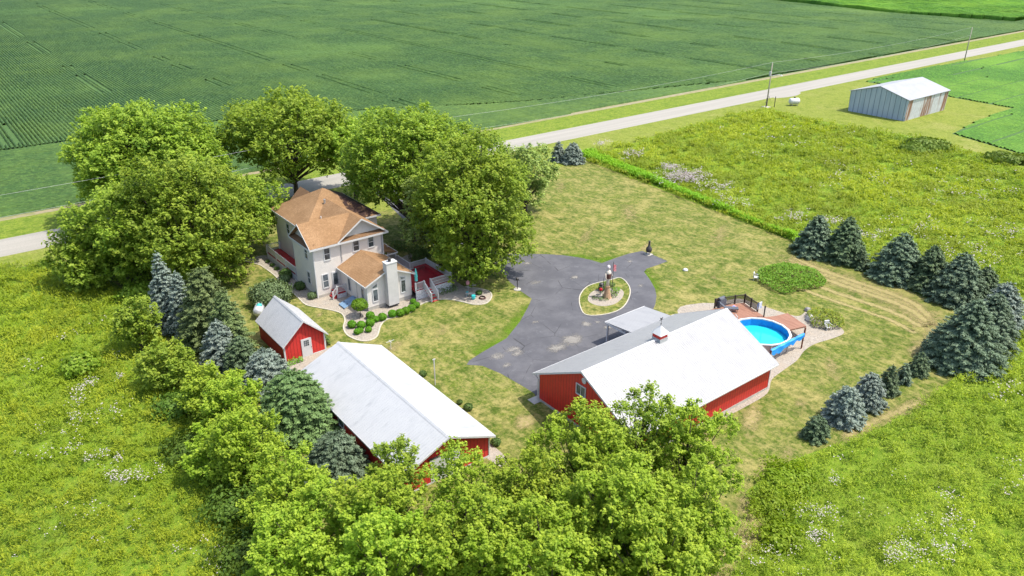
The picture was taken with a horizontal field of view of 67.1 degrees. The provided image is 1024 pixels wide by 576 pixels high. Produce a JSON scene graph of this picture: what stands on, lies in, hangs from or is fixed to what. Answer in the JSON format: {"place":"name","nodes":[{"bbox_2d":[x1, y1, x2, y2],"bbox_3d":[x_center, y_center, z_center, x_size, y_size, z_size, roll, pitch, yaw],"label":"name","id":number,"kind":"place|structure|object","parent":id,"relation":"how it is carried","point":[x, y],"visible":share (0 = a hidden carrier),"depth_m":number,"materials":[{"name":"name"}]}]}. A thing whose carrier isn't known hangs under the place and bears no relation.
{"place":"outdoors","nodes":[
{"label":"outdoors","id":0,"kind":"place"},
{"bbox_2d":[0,257,318,575],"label":"meadow","id":1,"kind":"structure","parent":0,"point":[66,312],"depth_m":65.40,"materials":[{"name":"green plant"}]},
{"bbox_2d":[55,347,105,379],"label":"bush","id":2,"kind":"object","parent":1,"relation":"on","point":[77,363],"visible":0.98,"depth_m":74.89,"materials":[{"name":"green plant"}]},
{"bbox_2d":[12,307,221,575],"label":"wild flowers","id":3,"kind":"object","parent":1,"relation":"on","point":[91,382],"visible":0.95,"depth_m":62.46,"materials":[{"name":"white plant"}]},
{"bbox_2d":[142,387,190,421],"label":"bush","id":4,"kind":"object","parent":1,"relation":"on","point":[165,405],"visible":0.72,"depth_m":68.80,"materials":[{"name":"green plant"}]},
{"bbox_2d":[131,334,202,391],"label":"bush","id":5,"kind":"object","parent":1,"relation":"on","point":[173,364],"visible":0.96,"depth_m":71.49,"materials":[{"name":"green plant"}]},
{"bbox_2d":[155,425,206,468],"bbox_3d":[-26.724,13.144,64.192,5.894,1.725,5.692,11,28,23],"label":"bush","id":6,"kind":"object","parent":1,"relation":"on","point":[180,445],"visible":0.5,"depth_m":63.68,"materials":[{"name":"green plant"}]},
{"bbox_2d":[173,359,245,419],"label":"maple tree","id":7,"kind":"object","parent":1,"relation":"on","point":[199,383],"visible":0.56,"depth_m":67.13,"materials":[{"name":"green plant"}]},
{"bbox_2d":[177,422,255,487],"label":"maple tree","id":8,"kind":"object","parent":1,"relation":"on","point":[208,471],"visible":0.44,"depth_m":59.64,"materials":[{"name":"green plant"}]},
{"bbox_2d":[186,480,271,536],"bbox_3d":[-21.020,16.075,57.439,6.421,2.159,5.717,-18,31,-34],"label":"bush","id":9,"kind":"object","parent":1,"relation":"on","point":[227,513],"visible":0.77,"depth_m":57.00,"materials":[{"name":"green plant"}]},
{"bbox_2d":[190,523,284,575],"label":"bush","id":10,"kind":"object","parent":1,"relation":"on","point":[235,560],"visible":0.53,"depth_m":52.59,"materials":[{"name":"green plant"}]},
{"bbox_2d":[0,79,745,217],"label":"soybean field","id":11,"kind":"structure","parent":0,"point":[29,169],"depth_m":149.93,"materials":[{"name":"green plant"}]},
{"bbox_2d":[301,341,495,490],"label":"long barn","id":12,"kind":"structure","parent":0,"point":[378,394],"depth_m":65.37,"materials":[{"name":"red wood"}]},
{"bbox_2d":[0,0,1023,149],"bbox_3d":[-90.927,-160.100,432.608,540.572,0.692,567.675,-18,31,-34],"label":"soybean field","id":13,"kind":"structure","parent":0,"point":[357,55],"depth_m":273.77,"materials":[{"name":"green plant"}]},
{"bbox_2d":[0,109,1023,575],"bbox_3d":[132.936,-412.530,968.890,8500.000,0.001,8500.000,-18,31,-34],"label":"ground","id":14,"kind":"structure","parent":0,"point":[880,453],"depth_m":63.28,"materials":[{"name":"green plant"}]},
{"bbox_2d":[39,216,124,294],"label":"maple tree","id":15,"kind":"object","parent":14,"relation":"on","point":[62,265],"visible":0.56,"depth_m":91.18,"materials":[{"name":"green plant"}]},
{"bbox_2d":[107,293,163,350],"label":"maple tree","id":16,"kind":"object","parent":14,"relation":"on","point":[131,317],"visible":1,"depth_m":77.69,"materials":[{"name":"green plant"}]},
{"bbox_2d":[56,97,238,206],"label":"maple tree","id":17,"kind":"object","parent":14,"relation":"on","point":[162,134],"visible":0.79,"depth_m":106.78,"materials":[{"name":"green plant"}]},
{"bbox_2d":[194,370,262,431],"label":"maple tree","id":18,"kind":"object","parent":14,"relation":"on","point":[227,392],"visible":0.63,"depth_m":64.19,"materials":[{"name":"green plant"}]},
{"bbox_2d":[202,402,289,487],"bbox_3d":[-20.619,12.063,59.968,6.327,7.158,6.032,-18,31,-34],"label":"maple tree","id":19,"kind":"object","parent":14,"relation":"on","point":[243,439],"visible":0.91,"depth_m":58.38,"materials":[{"name":"green plant"}]},
{"bbox_2d":[235,440,331,530],"bbox_3d":[-16.105,14.314,54.919,6.248,7.392,6.406,-1,25,-1],"label":"maple tree","id":20,"kind":"object","parent":14,"relation":"on","point":[280,484],"visible":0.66,"depth_m":53.56,"materials":[{"name":"green plant"}]},
{"bbox_2d":[387,252,451,301],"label":"red deck","id":21,"kind":"structure","parent":14,"relation":"on","point":[431,281],"depth_m":93.05,"materials":[{"name":"paint"}]},
{"bbox_2d":[581,146,799,240],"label":"tall grass","id":22,"kind":"structure","parent":14,"relation":"on","point":[590,152],"depth_m":128.80,"materials":[{"name":"green plant"}]},
{"bbox_2d":[742,485,806,524],"bbox_3d":[19.401,16.183,58.285,4.010,1.172,5.129,-18,31,-34],"label":"bush","id":23,"kind":"object","parent":14,"relation":"on","point":[777,499],"visible":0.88,"depth_m":57.76,"materials":[{"name":"green plant"}]},
{"bbox_2d":[751,515,811,555],"bbox_3d":[19.228,17.632,55.137,4.027,1.241,3.780,12,28,23],"label":"bush","id":24,"kind":"object","parent":14,"relation":"on","point":[782,543],"visible":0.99,"depth_m":54.80,"materials":[{"name":"green plant"}]},
{"bbox_2d":[717,295,1023,575],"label":"meadow","id":25,"kind":"structure","parent":14,"relation":"on","point":[773,566],"depth_m":59.15,"materials":[{"name":"green plant"}]},
{"bbox_2d":[734,380,1023,573],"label":"wild flowers","id":26,"kind":"object","parent":25,"relation":"on","point":[885,515],"visible":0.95,"depth_m":54.35,"materials":[{"name":"white plant"}]},
{"bbox_2d":[902,245,947,295],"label":"spruce tree","id":27,"kind":"object","parent":14,"relation":"on","point":[931,261],"visible":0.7,"depth_m":92.10,"materials":[{"name":"green plant"}]},
{"bbox_2d":[0,46,1023,268],"bbox_3d":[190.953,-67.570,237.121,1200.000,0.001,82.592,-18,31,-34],"label":"grass verge","id":28,"kind":"object","parent":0,"point":[831,102],"depth_m":174.72,"materials":[{"name":"green plant"}]},
{"bbox_2d":[217,82,354,193],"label":"maple tree","id":29,"kind":"object","parent":28,"relation":"on","point":[308,117],"visible":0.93,"depth_m":116.25,"materials":[{"name":"green plant"}]},
{"bbox_2d":[848,77,950,120],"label":"metal shed","id":30,"kind":"structure","parent":28,"relation":"on","point":[906,99],"depth_m":177.10,"materials":[{"name":"metal"}]},
{"bbox_2d":[981,150,1023,165],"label":"bush","id":31,"kind":"object","parent":28,"relation":"on","point":[1007,157],"visible":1,"depth_m":142.12,"materials":[{"name":"green plant"}]},
{"bbox_2d":[0,32,1023,238],"bbox_3d":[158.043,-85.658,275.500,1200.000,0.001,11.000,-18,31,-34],"label":"road bank","id":32,"kind":"structure","parent":0,"point":[20,226],"depth_m":188.24,"materials":[{"name":"green plant"}]},
{"bbox_2d":[0,39,1023,256],"bbox_3d":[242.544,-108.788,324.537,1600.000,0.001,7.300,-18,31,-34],"label":"road","id":33,"kind":"structure","parent":0,"point":[20,244],"depth_m":176.50,"materials":[{"name":"grey asphalt"}]},
{"bbox_2d":[0,31,1023,220],"bbox_3d":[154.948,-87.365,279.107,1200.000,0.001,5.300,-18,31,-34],"label":"field margin","id":34,"kind":"object","parent":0,"point":[81,204],"visible":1,"depth_m":199.20,"materials":[{"name":"soil"}]},
{"bbox_2d":[378,191,666,395],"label":"driveway","id":35,"kind":"structure","parent":0,"point":[553,310],"depth_m":88.55,"materials":[{"name":"grey asphalt"}]},
{"bbox_2d":[580,278,629,314],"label":"island grass","id":36,"kind":"structure","parent":35,"relation":"on","point":[588,307],"depth_m":90.39,"materials":[{"name":"plant"}]},
{"bbox_2d":[588,288,623,305],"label":"island gravel","id":37,"kind":"structure","parent":36,"relation":"on","point":[611,301],"depth_m":91.11,"materials":[{"name":"beige gravel"}]},
{"bbox_2d":[100,160,956,575],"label":"lawn","id":38,"kind":"structure","parent":0,"point":[678,234],"depth_m":88.33,"materials":[{"name":"green plant"}]},
{"bbox_2d":[52,178,192,287],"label":"maple tree","id":39,"kind":"object","parent":38,"relation":"on","point":[93,213],"visible":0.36,"depth_m":90.18,"materials":[{"name":"green plant"}]},
{"bbox_2d":[112,280,153,304],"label":"bush","id":40,"kind":"object","parent":38,"relation":"on","point":[136,288],"visible":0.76,"depth_m":89.86,"materials":[{"name":"green plant"}]},
{"bbox_2d":[146,250,176,334],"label":"spruce tree","id":41,"kind":"object","parent":38,"relation":"on","point":[160,289],"visible":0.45,"depth_m":82.15,"materials":[{"name":"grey plant"}]},
{"bbox_2d":[164,271,190,339],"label":"spruce tree","id":42,"kind":"object","parent":38,"relation":"on","point":[175,298],"visible":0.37,"depth_m":81.06,"materials":[{"name":"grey plant"}]},
{"bbox_2d":[100,149,267,284],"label":"maple tree","id":43,"kind":"object","parent":38,"relation":"on","point":[168,182],"visible":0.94,"depth_m":88.09,"materials":[{"name":"green plant"}]},
{"bbox_2d":[174,266,245,352],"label":"pine tree","id":44,"kind":"object","parent":38,"relation":"on","point":[199,293],"visible":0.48,"depth_m":78.47,"materials":[{"name":"green plant"}]},
{"bbox_2d":[199,319,235,375],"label":"spruce tree","id":45,"kind":"object","parent":38,"relation":"on","point":[216,342],"visible":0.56,"depth_m":74.72,"materials":[{"name":"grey plant"}]},
{"bbox_2d":[203,291,260,362],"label":"pine tree","id":46,"kind":"object","parent":38,"relation":"on","point":[224,310],"visible":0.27,"depth_m":76.03,"materials":[{"name":"green plant"}]},
{"bbox_2d":[221,335,257,383],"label":"pine tree","id":47,"kind":"object","parent":38,"relation":"on","point":[239,353],"visible":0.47,"depth_m":73.58,"materials":[{"name":"green plant"}]},
{"bbox_2d":[191,173,291,253],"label":"maple tree","id":48,"kind":"object","parent":38,"relation":"on","point":[266,213],"visible":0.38,"depth_m":100.23,"materials":[{"name":"green plant"}]},
{"bbox_2d":[240,346,291,402],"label":"spruce tree","id":49,"kind":"object","parent":38,"relation":"on","point":[266,365],"visible":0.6,"depth_m":71.34,"materials":[{"name":"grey plant"}]},
{"bbox_2d":[244,277,293,306],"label":"lilac bush","id":50,"kind":"object","parent":38,"relation":"on","point":[264,292],"visible":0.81,"depth_m":87.99,"materials":[{"name":"green plant"}]},
{"bbox_2d":[255,295,327,362],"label":"barn","id":51,"kind":"structure","parent":38,"relation":"on","point":[288,331],"depth_m":78.78,"materials":[{"name":"red wood"}]},
{"bbox_2d":[254,367,341,458],"bbox_3d":[-18.648,9.862,65.792,8.025,6.209,7.959,-18,31,-34],"label":"pine tree","id":52,"kind":"object","parent":38,"relation":"on","point":[297,399],"visible":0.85,"depth_m":64.22,"materials":[{"name":"green plant"}]},
{"bbox_2d":[241,474,367,575],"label":"maple tree","id":53,"kind":"object","parent":38,"relation":"on","point":[306,549],"visible":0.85,"depth_m":48.64,"materials":[{"name":"green plant"}]},
{"bbox_2d":[303,429,371,488],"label":"spruce tree","id":54,"kind":"object","parent":38,"relation":"on","point":[340,453],"visible":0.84,"depth_m":60.57,"materials":[{"name":"green plant"}]},
{"bbox_2d":[271,187,414,310],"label":"farmhouse","id":55,"kind":"object","parent":38,"relation":"on","point":[328,239],"visible":0.98,"depth_m":91.13,"materials":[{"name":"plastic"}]},
{"bbox_2d":[306,110,393,197],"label":"maple tree","id":56,"kind":"object","parent":38,"relation":"on","point":[344,130],"visible":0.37,"depth_m":116.97,"materials":[{"name":"green plant"}]},
{"bbox_2d":[242,259,491,341],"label":"bed edging","id":57,"kind":"object","parent":38,"relation":"on","point":[386,319],"visible":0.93,"depth_m":89.81,"materials":[{"name":"stone"}]},
{"bbox_2d":[251,254,490,339],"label":"gravel bed","id":58,"kind":"object","parent":38,"relation":"on","point":[329,302],"visible":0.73,"depth_m":90.66,"materials":[{"name":"beige gravel"}]},
{"bbox_2d":[265,241,296,280],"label":"side veranda","id":59,"kind":"object","parent":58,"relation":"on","point":[279,257],"visible":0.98,"depth_m":99.47,"materials":[{"name":"white paint"}]},
{"bbox_2d":[325,461,432,566],"bbox_3d":[-8.710,15.483,51.212,6.876,8.442,7.012,-18,31,-34],"label":"maple tree","id":60,"kind":"object","parent":38,"relation":"on","point":[388,497],"visible":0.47,"depth_m":49.89,"materials":[{"name":"green plant"}]},
{"bbox_2d":[314,493,448,575],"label":"maple tree","id":61,"kind":"object","parent":38,"relation":"on","point":[400,560],"visible":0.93,"depth_m":46.14,"materials":[{"name":"green plant"}]},
{"bbox_2d":[364,433,425,515],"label":"maple tree","id":62,"kind":"object","parent":38,"relation":"on","point":[383,450],"visible":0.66,"depth_m":54.62,"materials":[{"name":"green plant"}]},
{"bbox_2d":[334,101,466,241],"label":"maple tree","id":63,"kind":"object","parent":38,"relation":"on","point":[391,169],"visible":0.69,"depth_m":98.65,"materials":[{"name":"green plant"}]},
{"bbox_2d":[396,177,468,266],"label":"maple tree","id":64,"kind":"object","parent":38,"relation":"on","point":[418,232],"visible":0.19,"depth_m":95.18,"materials":[{"name":"green plant"}]},
{"bbox_2d":[404,109,511,201],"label":"maple tree","id":65,"kind":"object","parent":38,"relation":"on","point":[467,130],"visible":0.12,"depth_m":106.91,"materials":[{"name":"green plant"}]},
{"bbox_2d":[416,436,500,540],"bbox_3d":[-3.125,14.358,53.508,6.217,8.519,6.348,15,29,28],"label":"maple tree","id":66,"kind":"object","parent":38,"relation":"on","point":[451,480],"visible":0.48,"depth_m":52.19,"materials":[{"name":"green plant"}]},
{"bbox_2d":[409,481,530,575],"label":"maple tree","id":67,"kind":"object","parent":38,"relation":"on","point":[470,553],"visible":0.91,"depth_m":46.79,"materials":[{"name":"green plant"}]},
{"bbox_2d":[406,125,538,286],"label":"maple tree","id":68,"kind":"object","parent":38,"relation":"on","point":[483,230],"visible":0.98,"depth_m":89.73,"materials":[{"name":"green plant"}]},
{"bbox_2d":[474,443,574,550],"bbox_3d":[0.748,14.601,52.447,7.204,8.986,6.805,-18,31,-34],"label":"maple tree","id":69,"kind":"object","parent":38,"relation":"on","point":[506,477],"visible":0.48,"depth_m":51.05,"materials":[{"name":"green plant"}]},
{"bbox_2d":[500,141,559,211],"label":"silver maple","id":70,"kind":"object","parent":38,"relation":"on","point":[540,184],"visible":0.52,"depth_m":114.34,"materials":[{"name":"green plant"}]},
{"bbox_2d":[479,493,606,575],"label":"maple tree","id":71,"kind":"object","parent":38,"relation":"on","point":[552,553],"visible":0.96,"depth_m":45.59,"materials":[{"name":"green plant"}]},
{"bbox_2d":[559,142,586,164],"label":"spruce tree","id":72,"kind":"object","parent":38,"relation":"on","point":[572,155],"visible":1,"depth_m":141.53,"materials":[{"name":"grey plant"}]},
{"bbox_2d":[524,395,639,517],"bbox_3d":[5.025,12.407,55.916,8.231,9.999,7.942,9,27,19],"label":"maple tree","id":73,"kind":"object","parent":38,"relation":"on","point":[584,449],"visible":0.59,"depth_m":53.85,"materials":[{"name":"green plant"}]},
{"bbox_2d":[543,447,685,575],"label":"maple tree","id":74,"kind":"object","parent":38,"relation":"on","point":[627,490],"visible":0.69,"depth_m":48.01,"materials":[{"name":"green plant"}]},
{"bbox_2d":[610,380,682,479],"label":"maple tree","id":75,"kind":"object","parent":38,"relation":"on","point":[638,425],"visible":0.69,"depth_m":55.66,"materials":[{"name":"green plant"}]},
{"bbox_2d":[582,502,716,575],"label":"maple tree","id":76,"kind":"object","parent":38,"relation":"on","point":[649,549],"visible":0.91,"depth_m":45.86,"materials":[{"name":"green plant"}]},
{"bbox_2d":[532,306,778,442],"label":"barn","id":77,"kind":"structure","parent":38,"relation":"on","point":[716,360],"depth_m":69.42,"materials":[{"name":"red metal"}]},
{"bbox_2d":[636,397,742,499],"bbox_3d":[13.021,11.936,56.663,7.713,10.213,7.419,-18,31,-34],"label":"maple tree","id":78,"kind":"object","parent":38,"relation":"on","point":[689,429],"visible":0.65,"depth_m":55.37,"materials":[{"name":"green plant"}]},
{"bbox_2d":[639,452,744,575],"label":"maple tree","id":79,"kind":"object","parent":38,"relation":"on","point":[718,517],"visible":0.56,"depth_m":48.91,"materials":[{"name":"green plant"}]},
{"bbox_2d":[677,299,843,416],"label":"pool gravel","id":80,"kind":"structure","parent":38,"relation":"on","point":[795,351],"depth_m":82.94,"materials":[{"name":"beige gravel"}]},
{"bbox_2d":[711,293,805,332],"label":"pool deck","id":81,"kind":"structure","parent":80,"relation":"on","point":[789,322],"depth_m":84.81,"materials":[{"name":"brown wood"}]},
{"bbox_2d":[734,314,791,355],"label":"swimming pool","id":82,"kind":"structure","parent":80,"relation":"on","point":[768,334],"depth_m":82.42,"materials":[{"name":"liquid"}]},
{"bbox_2d":[806,307,845,327],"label":"perennial clump","id":83,"kind":"object","parent":80,"relation":"on","point":[823,312],"visible":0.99,"depth_m":85.25,"materials":[{"name":"green plant"}]},
{"bbox_2d":[752,451,820,502],"bbox_3d":[21.659,14.931,60.947,6.070,1.192,6.127,-18,31,-34],"label":"bush","id":84,"kind":"object","parent":38,"relation":"on","point":[789,472],"visible":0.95,"depth_m":60.68,"materials":[{"name":"green plant"}]},
{"bbox_2d":[757,261,826,292],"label":"perennial bed","id":85,"kind":"object","parent":38,"relation":"on","point":[797,268],"visible":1,"depth_m":95.12,"materials":[{"name":"green plant"}]},
{"bbox_2d":[789,214,833,261],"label":"spruce tree","id":86,"kind":"object","parent":38,"relation":"on","point":[809,242],"visible":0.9,"depth_m":101.71,"materials":[{"name":"green plant"}]},
{"bbox_2d":[798,414,830,445],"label":"spruce tree","id":87,"kind":"object","parent":38,"relation":"on","point":[815,430],"visible":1,"depth_m":65.58,"materials":[{"name":"green plant"}]},
{"bbox_2d":[820,385,867,432],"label":"spruce tree","id":88,"kind":"object","parent":38,"relation":"on","point":[844,410],"visible":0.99,"depth_m":67.45,"materials":[{"name":"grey plant"}]},
{"bbox_2d":[819,216,870,265],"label":"spruce tree","id":89,"kind":"object","parent":38,"relation":"on","point":[845,246],"visible":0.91,"depth_m":99.57,"materials":[{"name":"green plant"}]},
{"bbox_2d":[783,256,942,325],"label":"worn track","id":90,"kind":"structure","parent":38,"relation":"on","point":[875,292],"depth_m":92.39,"materials":[{"name":"beige soil"}]},
{"bbox_2d":[792,275,922,326],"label":"wheel track","id":91,"kind":"structure","parent":90,"relation":"on","point":[911,321],"depth_m":89.59,"materials":[{"name":"beige soil"}]},
{"bbox_2d":[793,257,931,319],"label":"wheel track","id":92,"kind":"structure","parent":90,"relation":"on","point":[920,308],"depth_m":93.91,"materials":[{"name":"beige soil"}]},
{"bbox_2d":[853,372,889,415],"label":"spruce tree","id":93,"kind":"object","parent":38,"relation":"on","point":[871,389],"visible":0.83,"depth_m":69.46,"materials":[{"name":"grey plant"}]},
{"bbox_2d":[843,398,926,441],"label":"worn track","id":94,"kind":"structure","parent":38,"relation":"on","point":[900,410],"depth_m":69.30,"materials":[{"name":"beige soil"}]},
{"bbox_2d":[880,364,901,397],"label":"spruce tree","id":95,"kind":"object","parent":38,"relation":"on","point":[889,376],"visible":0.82,"depth_m":71.97,"materials":[{"name":"green plant"}]},
{"bbox_2d":[864,232,921,289],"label":"spruce tree","id":96,"kind":"object","parent":38,"relation":"on","point":[894,262],"visible":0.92,"depth_m":94.20,"materials":[{"name":"green plant"}]},
{"bbox_2d":[906,351,930,379],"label":"spruce tree","id":97,"kind":"object","parent":38,"relation":"on","point":[919,368],"visible":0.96,"depth_m":75.09,"materials":[{"name":"green plant"}]},
{"bbox_2d":[920,252,990,309],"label":"spruce tree","id":98,"kind":"object","parent":38,"relation":"on","point":[956,285],"visible":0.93,"depth_m":88.69,"materials":[{"name":"green plant"}]},
{"bbox_2d":[916,298,1012,381],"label":"spruce tree","id":99,"kind":"object","parent":38,"relation":"on","point":[964,340],"visible":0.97,"depth_m":75.02,"materials":[{"name":"green plant"}]},
{"bbox_2d":[983,292,1022,360],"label":"spruce tree","id":100,"kind":"object","parent":38,"relation":"on","point":[999,308],"visible":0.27,"depth_m":78.14,"materials":[{"name":"green plant"}]},
{"bbox_2d":[983,282,1023,337],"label":"spruce tree","id":101,"kind":"object","parent":38,"relation":"on","point":[1009,292],"visible":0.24,"depth_m":82.11,"materials":[{"name":"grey plant"}]},
{"bbox_2d":[705,498,764,575],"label":"footpath","id":102,"kind":"structure","parent":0,"point":[750,520],"depth_m":56.08,"materials":[{"name":"beige soil"}]},
{"bbox_2d":[582,106,1023,295],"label":"meadow","id":103,"kind":"structure","parent":0,"point":[839,143],"depth_m":133.42,"materials":[{"name":"green plant"}]},
{"bbox_2d":[595,121,1023,266],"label":"wild flowers","id":104,"kind":"object","parent":103,"relation":"on","point":[677,174],"visible":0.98,"depth_m":129.65,"materials":[{"name":"white plant"}]},
{"bbox_2d":[902,136,953,151],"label":"bush","id":105,"kind":"object","parent":103,"relation":"on","point":[931,143],"visible":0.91,"depth_m":150.90,"materials":[{"name":"green plant"}]},
{"bbox_2d":[780,0,1023,20],"bbox_3d":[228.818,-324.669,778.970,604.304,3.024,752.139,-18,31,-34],"label":"corn field","id":106,"kind":"structure","parent":0,"point":[1008,10],"depth_m":391.27,"materials":[{"name":"green plant"}]},
{"bbox_2d":[865,51,1023,153],"bbox_3d":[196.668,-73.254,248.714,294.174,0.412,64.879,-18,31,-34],"label":"soybean field","id":107,"kind":"structure","parent":0,"point":[999,75],"depth_m":208.67,"materials":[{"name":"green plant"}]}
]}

